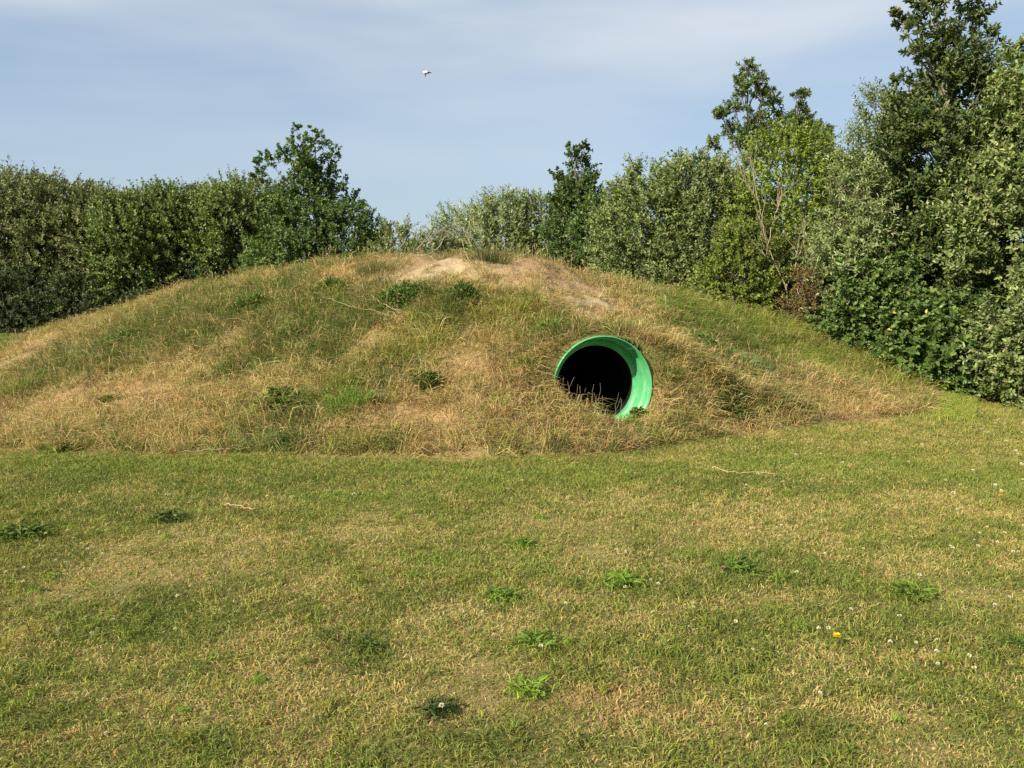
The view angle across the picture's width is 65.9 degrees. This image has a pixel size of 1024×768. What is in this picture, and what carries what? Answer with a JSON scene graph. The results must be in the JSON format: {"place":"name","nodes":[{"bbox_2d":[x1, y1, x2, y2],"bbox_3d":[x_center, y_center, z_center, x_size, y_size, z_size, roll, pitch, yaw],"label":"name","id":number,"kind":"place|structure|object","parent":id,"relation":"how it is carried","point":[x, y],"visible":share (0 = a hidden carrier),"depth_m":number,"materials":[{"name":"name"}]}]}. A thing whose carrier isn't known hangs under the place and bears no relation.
{"place":"outdoors","nodes":[
{"label":"outdoors","id":0,"kind":"place"},
{"bbox_2d":[0,236,1017,464],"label":"hill","id":1,"kind":"structure","parent":0,"point":[455,264],"depth_m":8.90,"materials":[{"name":"brown plant"}]},
{"bbox_2d":[0,433,23,449],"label":"leafy weed","id":2,"kind":"object","parent":1,"relation":"on","point":[12,441],"visible":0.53,"depth_m":8.01,"materials":[{"name":"green plant"}]},
{"bbox_2d":[0,369,49,400],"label":"grass tuft","id":3,"kind":"object","parent":1,"relation":"on","point":[7,389],"visible":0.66,"depth_m":10.20,"materials":[{"name":"green plant"}]},
{"bbox_2d":[22,434,93,456],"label":"leafy weed","id":4,"kind":"object","parent":1,"relation":"on","point":[50,446],"visible":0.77,"depth_m":7.75,"materials":[{"name":"green plant"}]},
{"bbox_2d":[82,391,123,414],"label":"leafy weed","id":5,"kind":"object","parent":1,"relation":"on","point":[106,397],"visible":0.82,"depth_m":8.86,"materials":[{"name":"green plant"}]},
{"bbox_2d":[93,320,160,349],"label":"leafy weed","id":6,"kind":"object","parent":1,"relation":"on","point":[125,333],"visible":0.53,"depth_m":11.32,"materials":[{"name":"green plant"}]},
{"bbox_2d":[216,291,275,318],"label":"leafy weed","id":7,"kind":"object","parent":1,"relation":"on","point":[249,299],"visible":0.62,"depth_m":11.25,"materials":[{"name":"green plant"}]},
{"bbox_2d":[234,423,320,454],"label":"grass tuft","id":8,"kind":"object","parent":1,"relation":"on","point":[285,440],"visible":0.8,"depth_m":7.69,"materials":[{"name":"green plant"}]},
{"bbox_2d":[247,385,312,418],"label":"leafy weed","id":9,"kind":"object","parent":1,"relation":"on","point":[286,393],"visible":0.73,"depth_m":8.32,"materials":[{"name":"green plant"}]},
{"bbox_2d":[308,275,353,298],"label":"leafy weed","id":10,"kind":"object","parent":1,"relation":"on","point":[331,282],"visible":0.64,"depth_m":11.26,"materials":[{"name":"green plant"}]},
{"bbox_2d":[309,281,353,300],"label":"grass tuft","id":11,"kind":"object","parent":1,"relation":"on","point":[343,287],"visible":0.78,"depth_m":11.02,"materials":[{"name":"green plant"}]},
{"bbox_2d":[297,381,400,423],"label":"grass tuft","id":12,"kind":"object","parent":1,"relation":"on","point":[339,402],"visible":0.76,"depth_m":8.15,"materials":[{"name":"green plant"}]},
{"bbox_2d":[333,258,415,281],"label":"grass tuft","id":13,"kind":"object","parent":1,"relation":"on","point":[370,266],"visible":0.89,"depth_m":11.79,"materials":[{"name":"green plant"}]},
{"bbox_2d":[362,278,431,312],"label":"leafy weed","id":14,"kind":"object","parent":1,"relation":"on","point":[401,290],"visible":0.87,"depth_m":10.18,"materials":[{"name":"green plant"}]},
{"bbox_2d":[406,367,447,397],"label":"leafy weed","id":15,"kind":"object","parent":1,"relation":"on","point":[428,376],"visible":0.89,"depth_m":8.38,"materials":[{"name":"green plant"}]},
{"bbox_2d":[409,202,484,250],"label":"dead branches","id":16,"kind":"object","parent":1,"relation":"on","point":[454,230],"visible":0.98,"depth_m":17.35,"materials":[{"name":"grey wood"}]},
{"bbox_2d":[438,279,485,310],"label":"leafy weed","id":17,"kind":"object","parent":1,"relation":"on","point":[459,286],"visible":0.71,"depth_m":10.00,"materials":[{"name":"green plant"}]},
{"bbox_2d":[459,245,521,267],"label":"grass tuft","id":18,"kind":"object","parent":1,"relation":"on","point":[486,254],"visible":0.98,"depth_m":11.57,"materials":[{"name":"green plant"}]},
{"bbox_2d":[491,238,525,254],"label":"bush","id":19,"kind":"object","parent":1,"relation":"on","point":[501,246],"visible":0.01,"depth_m":18.73,"materials":[{"name":"green plant"}]},
{"bbox_2d":[528,318,563,335],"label":"leafy weed","id":20,"kind":"object","parent":1,"relation":"on","point":[544,324],"visible":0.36,"depth_m":9.24,"materials":[{"name":"green plant"}]},
{"bbox_2d":[562,377,621,418],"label":"dead weeds","id":21,"kind":"object","parent":1,"relation":"on","point":[596,400],"visible":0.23,"depth_m":8.65,"materials":[{"name":"brown plant"}]},
{"bbox_2d":[553,336,651,420],"bbox_3d":[0.541,-0.256,11.263,1.159,1.159,5.025,-1,7,-11],"label":"tunnel pipe","id":22,"kind":"object","parent":1,"relation":"in","point":[597,362],"visible":0.51,"depth_m":9.59,"materials":[{"name":"green plastic"}]},
{"bbox_2d":[625,406,648,418],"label":"leafy weed","id":23,"kind":"object","parent":1,"relation":"on","point":[640,410],"visible":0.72,"depth_m":8.79,"materials":[{"name":"green plant"}]},
{"bbox_2d":[578,152,708,353],"bbox_3d":[2.813,-2.728,16.939,2.822,4.371,2.928,4,8,29],"label":"thicket bush","id":24,"kind":"object","parent":1,"relation":"on","point":[623,200],"visible":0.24,"depth_m":16.32,"materials":[{"name":"green plant"}]},
{"bbox_2d":[644,334,678,392],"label":"grass tuft","id":25,"kind":"object","parent":1,"relation":"on","point":[664,357],"visible":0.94,"depth_m":8.95,"materials":[{"name":"plant"}]},
{"bbox_2d":[620,144,765,299],"bbox_3d":[3.819,-2.736,16.335,3.033,4.230,3.473,-7,10,-45],"label":"thicket bush","id":26,"kind":"object","parent":1,"relation":"on","point":[704,200],"visible":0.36,"depth_m":15.54,"materials":[{"name":"green plant"}]},
{"bbox_2d":[677,329,736,357],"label":"leafy weed","id":27,"kind":"object","parent":1,"relation":"on","point":[703,335],"visible":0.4,"depth_m":10.16,"materials":[{"name":"green plant"}]},
{"bbox_2d":[707,363,759,424],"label":"leafy weed","id":28,"kind":"object","parent":1,"relation":"on","point":[729,397],"visible":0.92,"depth_m":8.98,"materials":[{"name":"green plant"}]},
{"bbox_2d":[687,211,808,319],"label":"yellow green bush","id":29,"kind":"object","parent":1,"relation":"on","point":[721,282],"visible":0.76,"depth_m":13.79,"materials":[{"name":"green plant"}]},
{"bbox_2d":[727,343,789,379],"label":"grass tuft","id":30,"kind":"object","parent":1,"relation":"on","point":[753,361],"visible":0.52,"depth_m":10.35,"materials":[{"name":"green plant"}]},
{"bbox_2d":[722,146,809,318],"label":"dead shrub","id":31,"kind":"object","parent":1,"relation":"on","point":[798,247],"visible":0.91,"depth_m":13.46,"materials":[{"name":"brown wood"}]},
{"bbox_2d":[702,115,853,313],"bbox_3d":[5.396,-2.750,15.252,3.313,4.673,3.252,0,7,0],"label":"yellow green tree","id":32,"kind":"object","parent":1,"relation":"on","point":[802,155],"visible":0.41,"depth_m":14.60,"materials":[{"name":"green plant"}]},
{"bbox_2d":[751,383,822,416],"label":"grass tuft","id":33,"kind":"object","parent":1,"relation":"on","point":[785,393],"visible":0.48,"depth_m":9.35,"materials":[{"name":"green plant"}]},
{"bbox_2d":[770,259,836,331],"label":"rusty bush","id":34,"kind":"object","parent":1,"relation":"on","point":[811,292],"visible":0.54,"depth_m":13.14,"materials":[{"name":"brown plant"}]},
{"bbox_2d":[649,291,981,435],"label":"tall green grass","id":35,"kind":"structure","parent":1,"relation":"on","point":[961,405],"depth_m":11.06,"materials":[{"name":"green plant"}]},
{"bbox_2d":[788,151,908,352],"bbox_3d":[5.657,-2.037,13.196,2.056,3.576,2.384,0,7,0],"label":"willow bush","id":36,"kind":"object","parent":1,"relation":"on","point":[871,227],"visible":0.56,"depth_m":12.66,"materials":[{"name":"green plant"}]},
{"bbox_2d":[800,239,949,361],"bbox_3d":[5.813,-1.233,12.796,2.215,2.145,2.200,0,7,0],"label":"leafy shrub","id":37,"kind":"object","parent":1,"relation":"on","point":[888,274],"visible":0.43,"depth_m":12.27,"materials":[{"name":"green plant"}]},
{"bbox_2d":[867,285,1006,397],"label":"leafy shrub","id":38,"kind":"object","parent":1,"relation":"on","point":[923,329],"visible":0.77,"depth_m":11.47,"materials":[{"name":"green plant"}]},
{"bbox_2d":[931,382,978,393],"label":"ground plant","id":39,"kind":"object","parent":1,"relation":"on","point":[950,390],"visible":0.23,"depth_m":11.36,"materials":[{"name":"green plant"}]},
{"bbox_2d":[0,301,1023,767],"bbox_3d":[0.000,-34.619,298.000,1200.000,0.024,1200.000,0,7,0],"label":"ground","id":40,"kind":"structure","parent":0,"point":[486,669],"depth_m":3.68,"materials":[{"name":"green plant"}]},
{"bbox_2d":[0,153,54,327],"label":"hedge bush","id":41,"kind":"object","parent":40,"relation":"on","point":[9,169],"visible":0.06,"depth_m":29.81,"materials":[{"name":"green plant"}]},
{"bbox_2d":[21,583,45,594],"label":"weed","id":42,"kind":"object","parent":40,"relation":"on","point":[30,590],"visible":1,"depth_m":4.19,"materials":[{"name":"green plant"}]},
{"bbox_2d":[0,261,71,332],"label":"bramble bush","id":43,"kind":"object","parent":40,"relation":"on","point":[15,274],"visible":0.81,"depth_m":27.96,"materials":[{"name":"green plant"}]},
{"bbox_2d":[0,517,71,546],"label":"rosette weed","id":44,"kind":"object","parent":40,"relation":"on","point":[9,532],"visible":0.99,"depth_m":5.12,"materials":[{"name":"green plant"}]},
{"bbox_2d":[20,682,53,698],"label":"weed","id":45,"kind":"object","parent":40,"relation":"on","point":[36,689],"visible":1,"depth_m":3.13,"materials":[{"name":"green plant"}]},
{"bbox_2d":[0,160,88,330],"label":"hedge bush","id":46,"kind":"object","parent":40,"relation":"on","point":[24,190],"visible":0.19,"depth_m":28.54,"materials":[{"name":"green plant"}]},
{"bbox_2d":[37,571,65,580],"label":"weed","id":47,"kind":"object","parent":40,"relation":"on","point":[49,574],"visible":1,"depth_m":4.38,"materials":[{"name":"green plant"}]},
{"bbox_2d":[0,166,125,327],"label":"hedge bush","id":48,"kind":"object","parent":40,"relation":"on","point":[38,221],"visible":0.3,"depth_m":28.34,"materials":[{"name":"green plant"}]},
{"bbox_2d":[29,266,121,330],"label":"bramble bush","id":49,"kind":"object","parent":40,"relation":"on","point":[54,308],"visible":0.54,"depth_m":27.84,"materials":[{"name":"green plant"}]},
{"bbox_2d":[35,183,159,316],"bbox_3d":[-14.917,-4.563,29.259,4.409,5.550,4.216,-5,9,-37],"label":"hedge bush","id":50,"kind":"object","parent":40,"relation":"on","point":[71,245],"visible":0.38,"depth_m":28.11,"materials":[{"name":"green plant"}]},
{"bbox_2d":[120,625,142,638],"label":"weed","id":51,"kind":"object","parent":40,"relation":"on","point":[133,632],"visible":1,"depth_m":3.66,"materials":[{"name":"green plant"}]},
{"bbox_2d":[67,181,198,310],"bbox_3d":[-13.560,-4.590,29.014,4.783,5.554,5.065,3,7,22],"label":"hedge bush","id":52,"kind":"object","parent":40,"relation":"on","point":[99,223],"visible":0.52,"depth_m":27.54,"materials":[{"name":"green plant"}]},
{"bbox_2d":[91,255,185,312],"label":"bramble bush","id":53,"kind":"object","parent":40,"relation":"on","point":[123,296],"visible":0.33,"depth_m":27.74,"materials":[{"name":"green plant"}]},
{"bbox_2d":[134,507,197,528],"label":"rosette weed","id":54,"kind":"object","parent":40,"relation":"on","point":[164,514],"visible":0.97,"depth_m":5.48,"materials":[{"name":"green plant"}]},
{"bbox_2d":[112,174,244,293],"bbox_3d":[-12.238,-4.777,29.142,4.856,5.871,4.516,-2,7,-15],"label":"hedge bush","id":55,"kind":"object","parent":40,"relation":"on","point":[157,190],"visible":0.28,"depth_m":27.75,"materials":[{"name":"green plant"}]},
{"bbox_2d":[172,702,190,714],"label":"weed","id":56,"kind":"object","parent":40,"relation":"on","point":[182,709],"visible":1,"depth_m":3.00,"materials":[{"name":"green plant"}]},
{"bbox_2d":[168,726,195,742],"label":"weed","id":57,"kind":"object","parent":40,"relation":"on","point":[185,736],"visible":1,"depth_m":2.81,"materials":[{"name":"green plant"}]},
{"bbox_2d":[154,250,247,289],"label":"bramble bush","id":58,"kind":"object","parent":40,"relation":"on","point":[192,264],"visible":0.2,"depth_m":27.79,"materials":[{"name":"green plant"}]},
{"bbox_2d":[153,176,274,282],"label":"hedge bush","id":59,"kind":"object","parent":40,"relation":"on","point":[250,231],"visible":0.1,"depth_m":28.38,"materials":[{"name":"green plant"}]},
{"bbox_2d":[179,164,301,281],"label":"hedge bush","id":60,"kind":"object","parent":40,"relation":"on","point":[226,192],"visible":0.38,"depth_m":27.35,"materials":[{"name":"green plant"}]},
{"bbox_2d":[213,239,296,279],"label":"bramble bush","id":61,"kind":"object","parent":40,"relation":"on","point":[220,271],"visible":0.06,"depth_m":27.75,"materials":[{"name":"green plant"}]},
{"bbox_2d":[249,670,265,682],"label":"weed","id":62,"kind":"object","parent":40,"relation":"on","point":[258,676],"visible":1,"depth_m":3.23,"materials":[{"name":"green plant"}]},
{"bbox_2d":[232,122,370,273],"bbox_3d":[-6.826,-5.106,26.684,5.259,7.231,5.805,0,7,0],"label":"round tree","id":63,"kind":"object","parent":40,"relation":"on","point":[316,190],"visible":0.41,"depth_m":25.64,"materials":[{"name":"green plant"}]},
{"bbox_2d":[296,654,312,665],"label":"weed","id":64,"kind":"object","parent":40,"relation":"on","point":[301,659],"visible":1,"depth_m":3.39,"materials":[{"name":"green plant"}]},
{"bbox_2d":[308,628,338,642],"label":"rosette weed","id":65,"kind":"object","parent":40,"relation":"on","point":[323,633],"visible":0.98,"depth_m":3.62,"materials":[{"name":"green plant"}]},
{"bbox_2d":[296,194,392,262],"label":"dark bush","id":66,"kind":"object","parent":40,"relation":"on","point":[352,208],"visible":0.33,"depth_m":25.03,"materials":[{"name":"green plant"}]},
{"bbox_2d":[345,627,396,655],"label":"rosette weed","id":67,"kind":"object","parent":40,"relation":"on","point":[362,644],"visible":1,"depth_m":3.53,"materials":[{"name":"green plant"}]},
{"bbox_2d":[353,213,395,255],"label":"bush","id":68,"kind":"object","parent":40,"relation":"on","point":[378,223],"visible":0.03,"depth_m":25.69,"materials":[{"name":"green plant"}]},
{"bbox_2d":[361,213,426,256],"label":"bush","id":69,"kind":"object","parent":40,"relation":"on","point":[402,231],"visible":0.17,"depth_m":24.18,"materials":[{"name":"green plant"}]},
{"bbox_2d":[400,568,429,579],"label":"weed","id":70,"kind":"object","parent":40,"relation":"on","point":[410,572],"visible":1,"depth_m":4.41,"materials":[{"name":"green plant"}]},
{"bbox_2d":[396,223,467,255],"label":"bush","id":71,"kind":"object","parent":40,"relation":"on","point":[416,243],"visible":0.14,"depth_m":21.36,"materials":[{"name":"green plant"}]},
{"bbox_2d":[397,689,467,726],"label":"rosette weed","id":72,"kind":"object","parent":40,"relation":"on","point":[435,707],"visible":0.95,"depth_m":2.99,"materials":[{"name":"green plant"}]},
{"bbox_2d":[419,198,503,255],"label":"willow bush","id":73,"kind":"object","parent":40,"relation":"on","point":[444,221],"visible":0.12,"depth_m":22.22,"materials":[{"name":"green plant"}]},
{"bbox_2d":[450,575,473,587],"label":"weed","id":74,"kind":"object","parent":40,"relation":"on","point":[462,579],"visible":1,"depth_m":4.29,"materials":[{"name":"green plant"}]},
{"bbox_2d":[451,183,551,257],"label":"willow bush","id":75,"kind":"object","parent":40,"relation":"on","point":[492,206],"visible":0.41,"depth_m":21.34,"materials":[{"name":"green plant"}]},
{"bbox_2d":[470,582,533,610],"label":"rosette weed","id":76,"kind":"object","parent":40,"relation":"on","point":[498,594],"visible":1,"depth_m":4.09,"materials":[{"name":"green plant"}]},
{"bbox_2d":[488,668,560,707],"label":"rosette weed","id":77,"kind":"object","parent":40,"relation":"on","point":[523,687],"visible":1,"depth_m":3.13,"materials":[{"name":"green plant"}]},
{"bbox_2d":[505,535,550,552],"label":"rosette weed","id":78,"kind":"object","parent":40,"relation":"on","point":[523,540],"visible":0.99,"depth_m":4.91,"materials":[{"name":"green plant"}]},
{"bbox_2d":[492,623,571,658],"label":"rosette weed","id":79,"kind":"object","parent":40,"relation":"on","point":[534,636],"visible":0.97,"depth_m":3.57,"materials":[{"name":"green plant"}]},
{"bbox_2d":[525,512,552,520],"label":"weed","id":80,"kind":"object","parent":40,"relation":"on","point":[543,515],"visible":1,"depth_m":5.51,"materials":[{"name":"green plant"}]},
{"bbox_2d":[501,187,579,260],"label":"willow bush","id":81,"kind":"object","parent":40,"relation":"on","point":[537,199],"visible":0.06,"depth_m":21.59,"materials":[{"name":"green plant"}]},
{"bbox_2d":[534,138,621,269],"bbox_3d":[1.572,-3.246,19.155,2.382,5.304,2.348,0,7,0],"label":"dark tree","id":82,"kind":"object","parent":40,"relation":"on","point":[569,189],"visible":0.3,"depth_m":18.88,"materials":[{"name":"green plant"}]},
{"bbox_2d":[554,182,643,278],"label":"dark bush","id":83,"kind":"object","parent":40,"relation":"on","point":[579,237],"visible":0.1,"depth_m":18.01,"materials":[{"name":"green plant"}]},
{"bbox_2d":[596,682,610,693],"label":"weed","id":84,"kind":"object","parent":40,"relation":"on","point":[602,688],"visible":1,"depth_m":3.14,"materials":[{"name":"green plant"}]},
{"bbox_2d":[587,567,664,595],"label":"rosette weed","id":85,"kind":"object","parent":40,"relation":"on","point":[623,578],"visible":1,"depth_m":4.29,"materials":[{"name":"green plant"}]},
{"bbox_2d":[635,184,792,276],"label":"dark bush","id":86,"kind":"object","parent":40,"relation":"on","point":[710,224],"visible":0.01,"depth_m":18.87,"materials":[{"name":"green plant"}]},
{"bbox_2d":[706,549,783,582],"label":"rosette weed","id":87,"kind":"object","parent":40,"relation":"on","point":[736,563],"visible":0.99,"depth_m":4.50,"materials":[{"name":"green plant"}]},
{"bbox_2d":[706,56,812,191],"bbox_3d":[5.387,-3.782,17.524,2.111,6.690,1.463,0,7,0],"label":"tall tree","id":88,"kind":"object","parent":40,"relation":"on","point":[750,125],"visible":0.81,"depth_m":17.23,"materials":[{"name":"green plant"}]},
{"bbox_2d":[765,571,785,581],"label":"weed","id":89,"kind":"object","parent":40,"relation":"on","point":[776,575],"visible":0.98,"depth_m":4.36,"materials":[{"name":"green plant"}]},
{"bbox_2d":[775,712,793,724],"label":"weed","id":90,"kind":"object","parent":40,"relation":"on","point":[783,716],"visible":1,"depth_m":2.93,"materials":[{"name":"green plant"}]},
{"bbox_2d":[786,614,818,635],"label":"rosette weed","id":91,"kind":"object","parent":40,"relation":"on","point":[803,624],"visible":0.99,"depth_m":3.73,"materials":[{"name":"green plant"}]},
{"bbox_2d":[782,87,836,230],"bbox_3d":[6.407,-3.393,17.319,1.128,5.962,1.380,4,8,30],"label":"tall tree","id":92,"kind":"object","parent":40,"relation":"on","point":[802,93],"visible":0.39,"depth_m":16.84,"materials":[{"name":"green plant"}]},
{"bbox_2d":[804,556,818,565],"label":"weed","id":93,"kind":"object","parent":40,"relation":"on","point":[813,561],"visible":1,"depth_m":4.60,"materials":[{"name":"green plant"}]},
{"bbox_2d":[782,151,929,295],"bbox_3d":[7.326,-2.609,16.777,4.669,4.674,2.748,0,7,0],"label":"dark bush","id":94,"kind":"object","parent":40,"relation":"on","point":[814,210],"depth_m":16.60,"materials":[{"name":"green plant"}]},
{"bbox_2d":[778,76,938,321],"bbox_3d":[6.473,-2.784,14.423,3.310,5.396,3.237,4,8,33],"label":"willow tree","id":95,"kind":"object","parent":40,"relation":"on","point":[872,97],"visible":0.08,"depth_m":14.01,"materials":[{"name":"green plant"}]},
{"bbox_2d":[889,709,908,722],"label":"weed","id":96,"kind":"object","parent":40,"relation":"on","point":[900,717],"visible":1,"depth_m":2.93,"materials":[{"name":"green plant"}]},
{"bbox_2d":[850,563,962,616],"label":"rosette weed","id":97,"kind":"object","parent":40,"relation":"on","point":[926,593],"visible":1,"depth_m":4.12,"materials":[{"name":"green plant"}]},
{"bbox_2d":[834,0,1023,312],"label":"tallest tree","id":98,"kind":"object","parent":40,"relation":"on","point":[916,118],"visible":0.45,"depth_m":12.63,"materials":[{"name":"green plant"}]},
{"bbox_2d":[937,470,967,478],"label":"weed","id":99,"kind":"object","parent":40,"relation":"on","point":[953,472],"visible":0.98,"depth_m":6.72,"materials":[{"name":"green plant"}]},
{"bbox_2d":[899,32,1023,398],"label":"sallow tree","id":100,"kind":"object","parent":40,"relation":"on","point":[1006,169],"visible":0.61,"depth_m":11.64,"materials":[{"name":"green plant"}]},
{"bbox_2d":[933,241,1023,308],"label":"dark bush","id":101,"kind":"object","parent":40,"relation":"on","point":[988,280],"visible":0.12,"depth_m":12.05,"materials":[{"name":"green plant"}]},
{"bbox_2d":[956,285,1023,410],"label":"sallow bush","id":102,"kind":"object","parent":40,"relation":"on","point":[1003,360],"visible":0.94,"depth_m":10.76,"materials":[{"name":"green plant"}]},
{"bbox_2d":[991,629,1023,654],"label":"rosette weed","id":103,"kind":"object","parent":40,"relation":"on","point":[1012,638],"visible":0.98,"depth_m":3.56,"materials":[{"name":"green plant"}]},
{"bbox_2d":[0,0,1023,278],"label":"sky","id":104,"kind":"structure","parent":0,"point":[125,90],"materials":[{"name":"blue"}]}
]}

